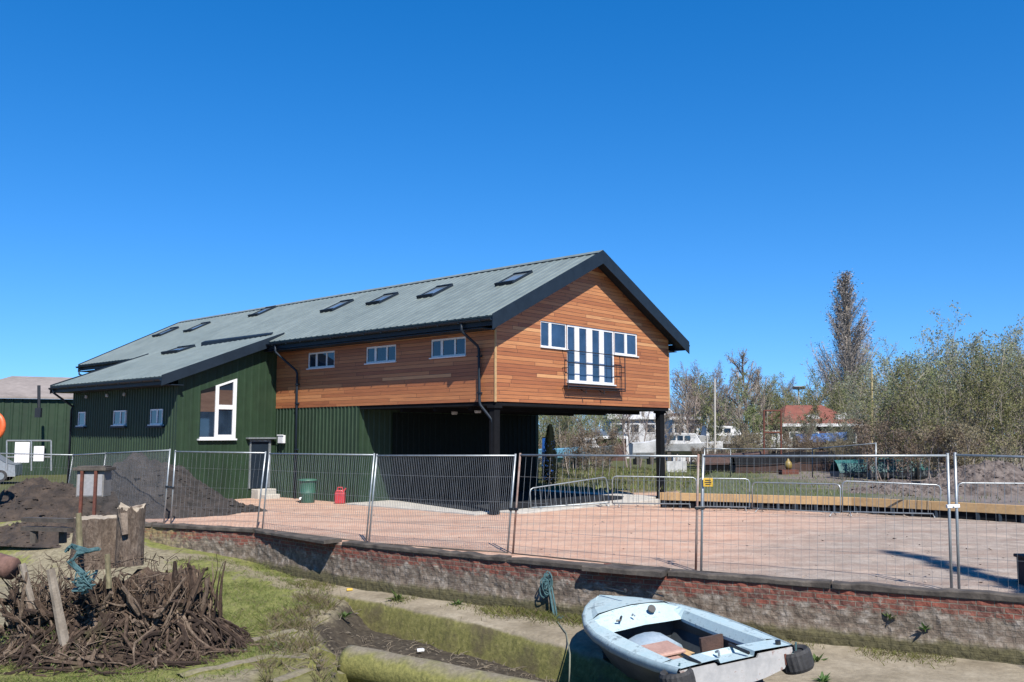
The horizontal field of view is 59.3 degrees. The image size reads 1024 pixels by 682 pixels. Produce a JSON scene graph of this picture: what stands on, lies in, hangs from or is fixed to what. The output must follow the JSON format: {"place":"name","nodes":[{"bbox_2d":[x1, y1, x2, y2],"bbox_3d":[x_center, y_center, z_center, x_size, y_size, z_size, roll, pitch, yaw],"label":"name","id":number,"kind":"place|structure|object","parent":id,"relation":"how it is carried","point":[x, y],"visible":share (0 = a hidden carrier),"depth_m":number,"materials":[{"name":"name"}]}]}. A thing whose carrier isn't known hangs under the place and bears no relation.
{"place":"outdoors","nodes":[
{"label":"outdoors","id":0,"kind":"place"},
{"bbox_2d":[0,520,557,681],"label":"dock bed","id":1,"kind":"object","parent":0,"point":[29,556],"visible":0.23,"depth_m":17.00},
{"bbox_2d":[20,517,73,543],"bbox_3d":[-8.314,3.412,16.213,1.114,0.467,0.326,-2,-6,21],"label":"timber rack","id":2,"kind":"object","parent":1,"relation":"on","point":[62,530],"visible":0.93,"depth_m":16.15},
{"bbox_2d":[73,465,115,514],"bbox_3d":[-9.386,3.906,20.116,0.720,2.210,0.580,0,-6,-2],"label":"notice cabinet","id":3,"kind":"object","parent":1,"relation":"on","point":[94,481],"visible":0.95,"depth_m":19.96,"materials":[{"name":"grey metal"}]},
{"bbox_2d":[0,547,272,676],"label":"root mass","id":4,"kind":"object","parent":1,"relation":"on","point":[148,617],"visible":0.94,"depth_m":13.41,"materials":[{"name":"wood"}]},
{"bbox_2d":[0,553,20,579],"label":"buoy","id":5,"kind":"object","parent":4,"relation":"on","point":[9,564],"visible":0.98,"depth_m":13.88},
{"bbox_2d":[46,568,68,645],"bbox_3d":[-6.622,3.879,13.119,0.407,1.111,0.147,0,-6,0],"label":"timber stake","id":6,"kind":"object","parent":4,"relation":"on","point":[61,625],"visible":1,"depth_m":13.08,"materials":[{"name":"grey wood"}]},
{"bbox_2d":[64,544,100,594],"bbox_3d":[-6.208,3.276,12.922,0.543,0.719,0.298,0,-6,0],"label":"tangled rope","id":7,"kind":"object","parent":4,"relation":"on","point":[85,579],"visible":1,"depth_m":12.93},
{"bbox_2d":[68,515,119,569],"bbox_3d":[-7.101,3.434,15.439,0.924,0.849,0.894,0,-6,0],"label":"tree stump","id":8,"kind":"object","parent":4,"relation":"on","point":[99,531],"visible":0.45,"depth_m":15.09,"materials":[{"name":"wood"}]},
{"bbox_2d":[114,503,145,566],"bbox_3d":[-6.343,3.197,14.905,0.448,1.024,0.539,0,-6,0],"label":"tree stump","id":9,"kind":"object","parent":4,"relation":"on","point":[130,528],"visible":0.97,"depth_m":14.78,"materials":[{"name":"wood"}]},
{"bbox_2d":[0,555,336,681],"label":"grass","id":10,"kind":"structure","parent":1,"relation":"on","point":[119,677],"depth_m":15.98,"materials":[{"name":"plant"}]},
{"bbox_2d":[175,646,335,677],"bbox_3d":[-3.734,4.852,13.380,0.222,0.369,2.641,-5,-8,40],"label":"buried board","id":11,"kind":"object","parent":1,"relation":"on","point":[236,663],"visible":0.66,"depth_m":13.12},
{"bbox_2d":[247,588,345,681],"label":"dead tufts","id":12,"kind":"object","parent":1,"relation":"on","point":[313,600],"visible":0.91,"depth_m":14.91,"materials":[{"name":"brown plant"}]},
{"bbox_2d":[270,659,348,681],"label":"buried board","id":13,"kind":"object","parent":1,"relation":"on","point":[298,673],"visible":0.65,"depth_m":13.06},
{"bbox_2d":[252,588,557,681],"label":"trench debris","id":14,"kind":"object","parent":1,"relation":"on","point":[442,659],"visible":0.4,"depth_m":15.23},
{"bbox_2d":[337,645,541,681],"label":"mossy log","id":15,"kind":"object","parent":1,"relation":"on","point":[360,664],"visible":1,"depth_m":13.33,"materials":[{"name":"wood"}]},
{"bbox_2d":[144,527,1023,664],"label":"brick wall","id":16,"kind":"structure","parent":1,"relation":"on","point":[980,629],"depth_m":15.06,"materials":[{"name":"brick"}]},
{"bbox_2d":[152,523,257,531],"bbox_3d":[-7.694,4.655,22.515,3.240,0.112,0.262,-3,-6,23],"label":"timber balk","id":17,"kind":"object","parent":16,"relation":"on","point":[204,527],"visible":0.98,"depth_m":22.42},
{"bbox_2d":[254,528,341,543],"bbox_3d":[-5.074,4.455,20.572,3.410,0.112,0.477,-6,-8,44],"label":"timber balk","id":18,"kind":"object","parent":16,"relation":"on","point":[317,539],"visible":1,"depth_m":20.13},
{"bbox_2d":[342,541,511,560],"bbox_3d":[-1.844,4.206,18.120,4.332,0.094,0.284,-4,-7,35],"label":"timber balk","id":19,"kind":"object","parent":16,"relation":"on","point":[467,554],"visible":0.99,"depth_m":17.87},
{"bbox_2d":[507,557,587,568],"bbox_3d":[0.639,4.036,16.399,1.678,0.090,0.248,-4,-7,34],"label":"timber balk","id":20,"kind":"object","parent":16,"relation":"on","point":[551,562],"visible":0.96,"depth_m":16.32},
{"bbox_2d":[539,571,570,681],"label":"mooring rope","id":21,"kind":"object","parent":16,"relation":"hanging from","point":[546,584],"visible":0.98,"depth_m":16.12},
{"bbox_2d":[582,563,669,577],"bbox_3d":[1.942,3.930,15.483,1.472,0.113,0.468,-3,-7,28],"label":"timber balk","id":22,"kind":"object","parent":16,"relation":"on","point":[649,571],"visible":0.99,"depth_m":15.35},
{"bbox_2d":[668,569,831,587],"bbox_3d":[3.822,3.848,14.617,2.598,0.099,0.251,-3,-7,28],"label":"timber balk","id":23,"kind":"object","parent":16,"relation":"on","point":[821,583],"visible":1,"depth_m":14.51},
{"bbox_2d":[832,580,1023,602],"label":"timber balk","id":24,"kind":"object","parent":16,"relation":"on","point":[951,592],"visible":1,"depth_m":13.30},
{"bbox_2d":[292,577,1023,681],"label":"concrete ledge","id":25,"kind":"object","parent":1,"relation":"on","point":[537,649],"visible":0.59,"depth_m":14.57,"materials":[{"name":"concrete"}]},
{"bbox_2d":[287,578,955,668],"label":"wall foot grass","id":26,"kind":"structure","parent":25,"relation":"on","point":[548,614],"depth_m":15.82,"materials":[{"name":"plant"}]},
{"bbox_2d":[582,586,793,681],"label":"dinghy","id":27,"kind":"object","parent":25,"relation":"on","point":[642,639],"visible":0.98,"depth_m":12.10,"materials":[{"name":"grey paint"}]},
{"bbox_2d":[659,663,695,681],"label":"tyre fender","id":28,"kind":"object","parent":27,"relation":"hanging from","point":[688,675],"visible":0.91,"depth_m":10.42,"materials":[{"name":"black rubber"}]},
{"bbox_2d":[782,642,813,674],"bbox_3d":[3.491,3.898,11.092,0.412,0.310,0.412,-13,-7,-21],"label":"tyre fender","id":29,"kind":"object","parent":27,"relation":"hanging from","point":[800,660],"visible":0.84,"depth_m":10.92,"materials":[{"name":"black rubber"}]},
{"bbox_2d":[396,490,623,510],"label":"tarmac floor","id":30,"kind":"structure","parent":0,"point":[525,497],"depth_m":31.83,"materials":[{"name":"asphalt"}]},
{"bbox_2d":[0,436,1023,592],"bbox_3d":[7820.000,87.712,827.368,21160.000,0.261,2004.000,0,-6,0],"label":"ground","id":31,"kind":"structure","parent":0,"point":[807,529],"depth_m":20.97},
{"bbox_2d":[0,454,21,481],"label":"parked car","id":32,"kind":"object","parent":31,"relation":"on","point":[12,474],"visible":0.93,"depth_m":46.34,"materials":[{"name":"silver metal"}]},
{"bbox_2d":[6,440,51,470],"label":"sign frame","id":33,"kind":"structure","parent":31,"relation":"on","point":[23,447],"depth_m":35.63,"materials":[{"name":"metal"}]},
{"bbox_2d":[0,376,72,474],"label":"green shed","id":34,"kind":"structure","parent":31,"relation":"on","point":[35,409],"depth_m":56.95,"materials":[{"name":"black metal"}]},
{"bbox_2d":[0,477,101,521],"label":"soil heap","id":35,"kind":"object","parent":31,"relation":"on","point":[27,497],"visible":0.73,"depth_m":25.32,"materials":[{"name":"soil"}]},
{"bbox_2d":[0,506,112,547],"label":"soil heap","id":36,"kind":"object","parent":31,"relation":"on","point":[12,535],"visible":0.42,"depth_m":22.80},
{"bbox_2d":[104,449,170,522],"bbox_3d":[-10.633,4.123,25.211,3.706,2.226,0.150,-5,-8,38],"label":"fence","id":37,"kind":"object","parent":31,"relation":"on","point":[155,473],"visible":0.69,"depth_m":24.84,"materials":[{"name":"metal"}]},
{"bbox_2d":[87,452,240,518],"bbox_3d":[-11.034,4.347,27.091,5.960,1.994,4.027,0,-6,0],"label":"soil heap","id":38,"kind":"object","parent":31,"relation":"on","point":[111,504],"visible":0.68,"depth_m":26.26,"materials":[{"name":"soil"}]},
{"bbox_2d":[170,450,265,527],"bbox_3d":[-7.652,3.841,23.283,3.080,1.992,0.110,-3,-6,24],"label":"fence","id":39,"kind":"object","parent":31,"relation":"on","point":[216,482],"visible":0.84,"depth_m":23.33,"materials":[{"name":"metal"}]},
{"bbox_2d":[262,452,374,541],"bbox_3d":[-4.652,3.624,21.204,4.204,1.998,0.142,-5,-8,41],"label":"fence","id":40,"kind":"object","parent":31,"relation":"on","point":[317,454],"visible":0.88,"depth_m":21.12,"materials":[{"name":"metal"}]},
{"bbox_2d":[48,250,689,514],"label":"boat house","id":41,"kind":"structure","parent":31,"relation":"on","point":[496,361],"depth_m":32.21,"materials":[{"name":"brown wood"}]},
{"bbox_2d":[197,379,236,439],"bbox_3d":[-10.621,2.457,32.528,0.120,2.256,1.520,-5,-8,42],"label":"tall window","id":42,"kind":"structure","parent":41,"relation":"in","point":[218,402],"depth_m":32.54,"materials":[{"name":"white plastic"}]},
{"bbox_2d":[248,440,270,488],"bbox_3d":[-9.439,4.603,33.665,0.120,1.780,0.890,-5,-8,42],"label":"door","id":43,"kind":"structure","parent":41,"relation":"in","point":[254,445],"depth_m":33.61,"materials":[{"name":"metal"}]},
{"bbox_2d":[306,351,334,369],"bbox_3d":[-6.930,0.700,32.679,1.670,0.612,0.135,-5,-8,42],"label":"window","id":44,"kind":"structure","parent":41,"relation":"in","point":[318,360],"depth_m":32.70,"materials":[{"name":"glass"}]},
{"bbox_2d":[364,344,395,364],"bbox_3d":[-4.434,0.465,30.437,1.640,0.602,0.135,-5,-8,42],"label":"window","id":45,"kind":"structure","parent":41,"relation":"in","point":[387,353],"depth_m":30.45,"materials":[{"name":"glass"}]},
{"bbox_2d":[429,337,465,358],"bbox_3d":[-2.002,0.219,28.247,1.640,0.622,0.135,-5,-8,42],"label":"window","id":46,"kind":"structure","parent":41,"relation":"in","point":[447,347],"depth_m":28.27,"materials":[{"name":"white plastic"}]},
{"bbox_2d":[392,413,535,499],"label":"sliding doors","id":47,"kind":"structure","parent":41,"relation":"in","point":[413,433],"depth_m":34.22,"materials":[{"name":"metal"}]},
{"bbox_2d":[540,321,568,349],"bbox_3d":[1.342,-0.170,28.956,0.135,0.862,1.390,-5,-8,42],"label":"window","id":48,"kind":"structure","parent":41,"relation":"in","point":[553,335],"depth_m":28.98,"materials":[{"name":"white plastic"}]},
{"bbox_2d":[567,324,616,385],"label":"french doors","id":49,"kind":"structure","parent":41,"relation":"in","point":[579,338],"depth_m":30.35,"materials":[{"name":"white plastic"}]},
{"bbox_2d":[613,331,638,357],"bbox_3d":[4.035,0.125,31.923,0.135,0.842,1.480,-5,-8,42],"label":"window","id":50,"kind":"structure","parent":41,"relation":"in","point":[625,344],"depth_m":31.92,"materials":[{"name":"white plastic"}]},
{"bbox_2d":[368,454,516,552],"bbox_3d":[-1.532,3.372,18.904,3.662,2.028,0.121,-3,-7,29],"label":"fence","id":51,"kind":"object","parent":31,"relation":"on","point":[445,476],"visible":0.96,"depth_m":18.86,"materials":[{"name":"metal"}]},
{"bbox_2d":[346,489,659,515],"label":"concrete slab","id":52,"kind":"structure","parent":31,"relation":"on","point":[627,498],"depth_m":29.42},
{"bbox_2d":[541,424,560,484],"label":"conifer shrub","id":53,"kind":"object","parent":31,"relation":"on","point":[550,443],"visible":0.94,"depth_m":41.50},
{"bbox_2d":[539,414,609,468],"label":"willow shrub","id":54,"kind":"object","parent":31,"relation":"on","point":[568,422],"visible":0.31,"depth_m":61.30,"materials":[{"name":"green plant"}]},
{"bbox_2d":[538,415,620,477],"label":"thorn thicket","id":55,"kind":"object","parent":31,"relation":"on","point":[587,449],"visible":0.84,"depth_m":48.42,"materials":[{"name":"brown plant"}]},
{"bbox_2d":[556,414,627,464],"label":"willow shrub","id":56,"kind":"object","parent":31,"relation":"on","point":[611,420],"visible":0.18,"depth_m":65.99,"materials":[{"name":"green plant"}]},
{"bbox_2d":[512,453,699,569],"bbox_3d":[1.653,3.135,16.835,4.032,2.074,0.130,-4,-7,36],"label":"fence","id":57,"kind":"object","parent":31,"relation":"on","point":[644,480],"visible":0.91,"depth_m":16.75,"materials":[{"name":"metal"}]},
{"bbox_2d":[539,465,693,490],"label":"meadow grass","id":58,"kind":"structure","parent":31,"relation":"on","point":[576,477],"depth_m":44.50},
{"bbox_2d":[628,439,655,464],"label":"laid up boat","id":59,"kind":"object","parent":58,"relation":"on","point":[643,448],"visible":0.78,"depth_m":53.34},
{"bbox_2d":[610,412,655,468],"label":"bare tree","id":60,"kind":"object","parent":31,"relation":"on","point":[622,421],"visible":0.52,"depth_m":61.34,"materials":[{"name":"brown plant"}]},
{"bbox_2d":[601,409,672,457],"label":"house","id":61,"kind":"structure","parent":31,"relation":"on","point":[641,437],"depth_m":87.56,"materials":[{"name":"white plastic"}]},
{"bbox_2d":[612,476,696,507],"bbox_3d":[4.628,4.894,29.264,2.757,1.004,0.608,-1,-6,6],"label":"crowd barrier","id":62,"kind":"object","parent":31,"relation":"on","point":[664,477],"visible":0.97,"depth_m":29.27,"materials":[{"name":"metal"}]},
{"bbox_2d":[645,394,697,469],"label":"bare tree","id":63,"kind":"object","parent":31,"relation":"on","point":[676,426],"visible":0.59,"depth_m":57.41,"materials":[{"name":"brown plant"}]},
{"bbox_2d":[667,360,709,463],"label":"bare tree","id":64,"kind":"object","parent":31,"relation":"on","point":[689,413],"visible":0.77,"depth_m":71.37,"materials":[{"name":"brown plant"}]},
{"bbox_2d":[665,433,722,460],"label":"laid up boat","id":65,"kind":"object","parent":31,"relation":"on","point":[679,445],"visible":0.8,"depth_m":57.23,"materials":[{"name":"white paint"}]},
{"bbox_2d":[660,492,755,509],"bbox_3d":[6.266,5.143,28.877,3.059,0.485,0.118,-2,-6,23],"label":"timber edging","id":66,"kind":"object","parent":31,"relation":"on","point":[670,497],"visible":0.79,"depth_m":28.86,"materials":[{"name":"paint"}]},
{"bbox_2d":[691,375,729,441],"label":"leafing tree","id":67,"kind":"object","parent":31,"relation":"on","point":[710,427],"visible":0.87,"depth_m":60.05,"materials":[{"name":"green plant"}]},
{"bbox_2d":[702,361,742,452],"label":"bare tree","id":68,"kind":"object","parent":31,"relation":"on","point":[718,406],"visible":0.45,"depth_m":69.39,"materials":[{"name":"brown plant"}]},
{"bbox_2d":[705,450,767,474],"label":"laid up boat","id":69,"kind":"object","parent":31,"relation":"on","point":[713,464],"visible":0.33,"depth_m":47.29,"materials":[{"name":"paint"}]},
{"bbox_2d":[719,346,763,431],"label":"bare tree","id":70,"kind":"object","parent":31,"relation":"on","point":[749,390],"visible":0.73,"depth_m":65.09,"materials":[{"name":"brown plant"}]},
{"bbox_2d":[716,371,774,451],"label":"leafing tree","id":71,"kind":"object","parent":31,"relation":"on","point":[749,411],"visible":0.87,"depth_m":57.42,"materials":[{"name":"green plant"}]},
{"bbox_2d":[729,451,800,472],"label":"laid up boat","id":72,"kind":"object","parent":31,"relation":"on","point":[745,464],"visible":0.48,"depth_m":45.14,"materials":[{"name":"brown metal"}]},
{"bbox_2d":[747,379,790,453],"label":"leafing tree","id":73,"kind":"object","parent":31,"relation":"on","point":[775,421],"visible":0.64,"depth_m":61.22,"materials":[{"name":"green plant"}]},
{"bbox_2d":[752,482,840,515],"bbox_3d":[8.434,4.678,26.798,2.716,0.928,0.608,-4,-7,37],"label":"crowd barrier","id":74,"kind":"object","parent":31,"relation":"on","point":[811,510],"visible":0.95,"depth_m":26.72,"materials":[{"name":"metal"}]},
{"bbox_2d":[756,495,851,512],"bbox_3d":[8.983,5.026,27.739,2.812,0.485,0.118,-2,-6,23],"label":"timber edging","id":75,"kind":"object","parent":31,"relation":"on","point":[794,502],"visible":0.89,"depth_m":27.72,"materials":[{"name":"paint"}]},
{"bbox_2d":[757,405,859,453],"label":"house","id":76,"kind":"structure","parent":31,"relation":"on","point":[795,410],"depth_m":75.58,"materials":[{"name":"red brick"}]},
{"bbox_2d":[795,379,830,433],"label":"leafing tree","id":77,"kind":"object","parent":31,"relation":"on","point":[813,411],"visible":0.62,"depth_m":69.22,"materials":[{"name":"green plant"}]},
{"bbox_2d":[700,453,952,587],"bbox_3d":[4.979,2.882,14.679,3.993,2.135,0.082,-4,-7,31],"label":"fence","id":78,"kind":"object","parent":31,"relation":"on","point":[946,455],"visible":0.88,"depth_m":14.45,"materials":[{"name":"metal"}]},
{"bbox_2d":[801,448,868,470],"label":"laid up boat","id":79,"kind":"object","parent":31,"relation":"on","point":[816,467],"visible":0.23,"depth_m":46.93,"materials":[{"name":"brown"}]},
{"bbox_2d":[799,360,884,435],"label":"willow shrub","id":80,"kind":"object","parent":31,"relation":"on","point":[855,379],"visible":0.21,"depth_m":91.12,"materials":[{"name":"green plant"}]},
{"bbox_2d":[801,270,898,417],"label":"poplar tree","id":81,"kind":"object","parent":31,"relation":"on","point":[850,356],"visible":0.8,"depth_m":109.16,"materials":[{"name":"plant"}]},
{"bbox_2d":[851,497,931,516],"bbox_3d":[11.123,4.890,26.425,2.296,0.485,0.127,-5,-8,42],"label":"timber edging","id":82,"kind":"object","parent":31,"relation":"on","point":[893,505],"visible":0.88,"depth_m":26.34,"materials":[{"name":"paint"}]},
{"bbox_2d":[842,480,940,517],"bbox_3d":[10.921,4.544,25.908,2.713,1.012,0.608,-1,-6,14],"label":"crowd barrier","id":83,"kind":"object","parent":31,"relation":"on","point":[866,511],"visible":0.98,"depth_m":25.99,"materials":[{"name":"metal"}]},
{"bbox_2d":[866,458,929,479],"bbox_3d":[17.069,5.812,39.613,2.600,1.412,0.878,-1,-6,6],"label":"laid up boat","id":84,"kind":"object","parent":31,"relation":"on","point":[913,475],"visible":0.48,"depth_m":39.36,"materials":[{"name":"grey paint"}]},
{"bbox_2d":[931,501,1023,522],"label":"timber edging","id":85,"kind":"object","parent":31,"relation":"on","point":[992,512],"visible":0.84,"depth_m":24.72,"materials":[{"name":"paint"}]},
{"bbox_2d":[953,452,1023,591],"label":"fence","id":86,"kind":"object","parent":31,"relation":"on","point":[956,509],"visible":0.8,"depth_m":13.60,"materials":[{"name":"metal"}]},
{"bbox_2d":[0,0,1023,434],"label":"sky","id":87,"kind":"structure","parent":0,"point":[164,163],"materials":[{"name":"blue"}]},
{"bbox_2d":[568,462,1023,504],"bbox_3d":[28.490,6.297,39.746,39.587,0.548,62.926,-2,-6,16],"label":"raised bank","id":88,"kind":"structure","parent":0,"point":[969,498],"depth_m":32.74,"materials":[{"name":"plant"}]},
{"bbox_2d":[698,425,762,451],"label":"laid up boat","id":89,"kind":"object","parent":88,"relation":"on","point":[702,436],"visible":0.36,"depth_m":63.08,"materials":[{"name":"white paint"}]},
{"bbox_2d":[705,421,773,453],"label":"thorn thicket","id":90,"kind":"object","parent":88,"relation":"on","point":[740,443],"visible":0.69,"depth_m":52.64,"materials":[{"name":"brown plant"}]},
{"bbox_2d":[778,402,827,452],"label":"sallow shrub","id":91,"kind":"object","parent":88,"relation":"on","point":[794,427],"visible":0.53,"depth_m":59.32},
{"bbox_2d":[779,426,834,452],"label":"thorn thicket","id":92,"kind":"object","parent":88,"relation":"on","point":[808,442],"visible":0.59,"depth_m":54.32,"materials":[{"name":"brown plant"}]},
{"bbox_2d":[806,431,866,462],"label":"thorn thicket","id":93,"kind":"object","parent":88,"relation":"on","point":[839,443],"visible":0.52,"depth_m":45.81,"materials":[{"name":"brown plant"}]},
{"bbox_2d":[821,399,873,449],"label":"sallow shrub","id":94,"kind":"object","parent":88,"relation":"on","point":[850,433],"visible":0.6,"depth_m":57.68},
{"bbox_2d":[829,457,888,476],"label":"laid up boat","id":95,"kind":"object","parent":88,"relation":"on","point":[838,470],"visible":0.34,"depth_m":41.13,"materials":[{"name":"teal paint"}]},
{"bbox_2d":[809,372,918,454],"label":"willow shrub","id":96,"kind":"object","parent":88,"relation":"on","point":[839,400],"visible":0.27,"depth_m":67.44,"materials":[{"name":"green plant"}]},
{"bbox_2d":[839,335,948,458],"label":"sallow shrub","id":97,"kind":"object","parent":88,"relation":"on","point":[854,397],"visible":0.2,"depth_m":60.34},
{"bbox_2d":[845,479,952,495],"bbox_3d":[13.026,4.975,30.052,4.542,0.739,2.581,0,-6,0],"label":"rubble heap","id":98,"kind":"object","parent":88,"relation":"on","point":[887,489],"visible":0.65,"depth_m":29.57,"materials":[{"name":"soil"}]},
{"bbox_2d":[852,358,956,457],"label":"willow shrub","id":99,"kind":"object","parent":88,"relation":"on","point":[896,394],"visible":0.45,"depth_m":42.28,"materials":[{"name":"green plant"}]},
{"bbox_2d":[860,324,963,466],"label":"sallow shrub","id":100,"kind":"object","parent":88,"relation":"on","point":[886,363],"visible":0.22,"depth_m":53.58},
{"bbox_2d":[851,402,986,481],"bbox_3d":[16.840,4.288,37.776,5.308,3.568,4.113,-5,-8,43],"label":"thorn thicket","id":101,"kind":"object","parent":88,"relation":"on","point":[859,427],"visible":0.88,"depth_m":38.07,"materials":[{"name":"brown plant"}]},
{"bbox_2d":[844,353,1023,479],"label":"willow shrub","id":102,"kind":"object","parent":88,"relation":"on","point":[908,408],"visible":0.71,"depth_m":39.30,"materials":[{"name":"green plant"}]},
{"bbox_2d":[887,308,1023,467],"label":"sallow shrub","id":103,"kind":"object","parent":88,"relation":"on","point":[972,346],"visible":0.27,"depth_m":49.44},
{"bbox_2d":[894,339,1023,472],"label":"willow shrub","id":104,"kind":"object","parent":88,"relation":"on","point":[1003,356],"visible":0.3,"depth_m":43.82,"materials":[{"name":"green plant"}]},
{"bbox_2d":[911,300,1023,464],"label":"sallow shrub","id":105,"kind":"object","parent":88,"relation":"on","point":[1014,339],"visible":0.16,"depth_m":51.70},
{"bbox_2d":[912,402,1023,478],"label":"thorn thicket","id":106,"kind":"object","parent":88,"relation":"on","point":[971,436],"visible":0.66,"depth_m":36.30,"materials":[{"name":"brown plant"}]},
{"bbox_2d":[921,459,1023,495],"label":"rubble heap","id":107,"kind":"object","parent":88,"relation":"on","point":[970,473],"visible":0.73,"depth_m":29.81,"materials":[{"name":"soil"}]},
{"bbox_2d":[940,354,1023,464],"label":"willow shrub","id":108,"kind":"object","parent":88,"relation":"on","point":[1006,422],"visible":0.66,"depth_m":40.20,"materials":[{"name":"green plant"}]},
{"bbox_2d":[944,314,1023,467],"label":"sallow shrub","id":109,"kind":"object","parent":88,"relation":"on","point":[1009,344],"visible":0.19,"depth_m":49.42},
{"bbox_2d":[962,349,1023,471],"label":"willow shrub","id":110,"kind":"object","parent":88,"relation":"on","point":[1018,371],"visible":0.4,"depth_m":42.88,"materials":[{"name":"green plant"}]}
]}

